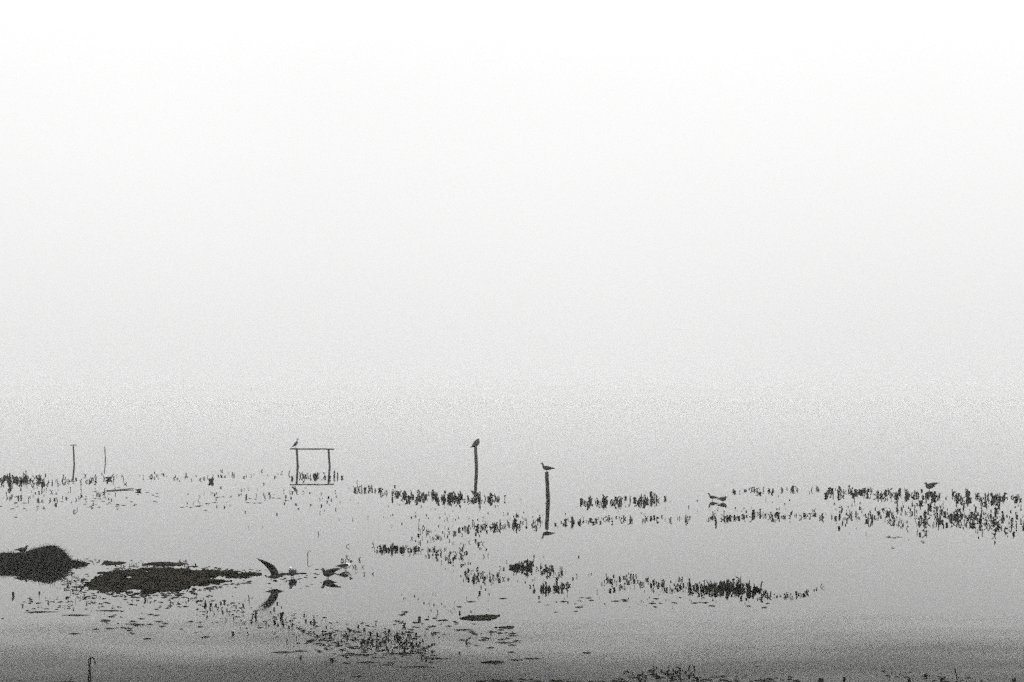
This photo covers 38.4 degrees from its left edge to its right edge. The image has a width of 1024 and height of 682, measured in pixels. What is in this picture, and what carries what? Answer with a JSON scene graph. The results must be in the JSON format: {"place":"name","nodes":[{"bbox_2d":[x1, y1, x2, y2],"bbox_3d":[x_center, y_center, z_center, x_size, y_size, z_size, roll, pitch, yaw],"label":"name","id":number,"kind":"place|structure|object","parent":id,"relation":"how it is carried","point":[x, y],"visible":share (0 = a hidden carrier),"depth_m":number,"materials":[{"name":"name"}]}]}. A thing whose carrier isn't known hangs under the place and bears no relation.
{"place":"outdoors","nodes":[
{"label":"outdoors","id":0,"kind":"place"},
{"bbox_2d":[0,396,1023,681],"bbox_3d":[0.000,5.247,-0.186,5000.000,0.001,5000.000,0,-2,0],"label":"lake water","id":1,"kind":"structure","parent":0,"point":[942,600],"depth_m":53.95,"materials":[{"name":"white liquid"}]},
{"bbox_2d":[0,543,87,567],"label":"reed heap","id":2,"kind":"object","parent":1,"relation":"on","point":[44,556],"visible":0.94,"depth_m":44.67,"materials":[{"name":"black plant"}]},
{"bbox_2d":[15,545,27,551],"bbox_3d":[-15.108,6.421,45.346,0.451,0.261,0.160,0,-2,-8],"label":"gull","id":3,"kind":"object","parent":2,"relation":"on","point":[24,549],"visible":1,"depth_m":45.30,"materials":[{"name":"grey"}]},
{"bbox_2d":[70,445,74,462],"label":"wooden post","id":4,"kind":"object","parent":1,"relation":"on","point":[73,454],"visible":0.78,"depth_m":110.32,"materials":[{"name":"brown wood"}]},
{"bbox_2d":[88,657,95,681],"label":"bent reed","id":5,"kind":"object","parent":1,"relation":"in","point":[89,665],"visible":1,"depth_m":25.34,"materials":[{"name":"black plant"}]},
{"bbox_2d":[102,561,125,564],"bbox_3d":[-12.316,6.852,45.461,0.775,0.084,0.960,0,-2,0],"label":"weed mat","id":6,"kind":"object","parent":1,"relation":"on","point":[110,562],"visible":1,"depth_m":45.29,"materials":[{"name":"black plant"}]},
{"bbox_2d":[143,562,187,565],"bbox_3d":[-10.637,6.840,45.191,1.350,0.090,0.840,0,-2,0],"label":"weed mat","id":7,"kind":"object","parent":1,"relation":"on","point":[166,563],"visible":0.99,"depth_m":45.20,"materials":[{"name":"black plant"}]},
{"bbox_2d":[66,566,266,593],"bbox_3d":[-10.174,6.697,41.437,4.892,0.110,5.587,-1,-2,25],"label":"weed mat","id":8,"kind":"object","parent":1,"relation":"on","point":[180,577],"visible":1,"depth_m":41.32,"materials":[{"name":"black plant"}]},
{"bbox_2d":[256,558,282,580],"bbox_3d":[-6.630,6.289,40.520,0.726,0.610,0.502,1,-2,-24],"label":"gull","id":9,"kind":"object","parent":8,"relation":"on","point":[273,570],"visible":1,"depth_m":40.48,"materials":[{"name":"black"}]},
{"bbox_2d":[288,567,296,577],"bbox_3d":[-6.252,6.590,41.995,0.213,0.348,0.601,0,-2,8],"label":"gull","id":10,"kind":"object","parent":1,"relation":"on","point":[292,572],"visible":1,"depth_m":41.83,"materials":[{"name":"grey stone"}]},
{"bbox_2d":[290,448,333,466],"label":"timber gantry","id":11,"kind":"object","parent":1,"relation":"in","point":[297,463],"visible":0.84,"depth_m":105.01,"materials":[{"name":"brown wood"}]},
{"bbox_2d":[320,568,338,577],"bbox_3d":[-5.142,6.600,41.836,0.636,0.311,0.204,1,-2,-16],"label":"gull","id":12,"kind":"object","parent":1,"relation":"on","point":[328,572],"visible":1,"depth_m":41.76,"materials":[{"name":"grey"}]},
{"bbox_2d":[336,560,352,568],"bbox_3d":[-4.972,6.666,43.697,0.537,0.311,0.190,0,-2,-10],"label":"gull","id":13,"kind":"object","parent":1,"relation":"on","point":[345,565],"visible":1,"depth_m":43.63,"materials":[{"name":"white"}]},
{"bbox_2d":[474,447,477,468],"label":"wooden post","id":14,"kind":"object","parent":1,"relation":"on","point":[475,458],"visible":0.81,"depth_m":101.90,"materials":[{"name":"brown wood"}]},
{"bbox_2d":[470,439,479,447],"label":"perched bird","id":15,"kind":"object","parent":14,"relation":"on","point":[476,442],"visible":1,"depth_m":101.89},
{"bbox_2d":[460,614,499,620],"bbox_3d":[-0.747,6.462,34.456,0.990,0.085,0.960,0,-2,0],"label":"weed mat","id":16,"kind":"object","parent":1,"relation":"on","point":[480,617],"visible":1,"depth_m":34.28,"materials":[{"name":"black plant"}]},
{"bbox_2d":[0,491,970,681],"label":"floating leaves","id":17,"kind":"object","parent":1,"relation":"on","point":[385,642],"visible":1,"depth_m":32.37,"materials":[{"name":"plant"}]},
{"bbox_2d":[481,660,503,664],"bbox_3d":[-0.399,6.269,28.657,0.500,0.059,0.440,0,-2,0],"label":"weed mat","id":18,"kind":"object","parent":1,"relation":"on","point":[495,662],"visible":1,"depth_m":28.66,"materials":[{"name":"black plant"}]},
{"bbox_2d":[0,469,1023,681],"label":"scattered stems","id":19,"kind":"object","parent":1,"relation":"on","point":[724,518],"visible":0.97,"depth_m":57.80,"materials":[{"name":"plant"}]},
{"bbox_2d":[545,471,549,500],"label":"wooden post","id":20,"kind":"object","parent":1,"relation":"in","point":[547,485],"visible":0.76,"depth_m":71.87,"materials":[{"name":"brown wood"}]},
{"bbox_2d":[540,463,554,470],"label":"gull","id":21,"kind":"object","parent":20,"relation":"on","point":[546,468],"visible":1,"depth_m":71.90,"materials":[{"name":"grey"}]},
{"bbox_2d":[717,495,726,500],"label":"gull","id":22,"kind":"object","parent":1,"relation":"on","point":[723,498],"visible":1,"depth_m":71.00,"materials":[{"name":"grey"}]},
{"bbox_2d":[924,482,937,489],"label":"gull","id":23,"kind":"object","parent":1,"relation":"on","point":[929,486],"visible":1,"depth_m":79.69,"materials":[{"name":"grey"}]},
{"bbox_2d":[0,0,1023,395],"label":"sky","id":24,"kind":"structure","parent":0,"point":[198,197],"materials":[{"name":"white"}]}
]}

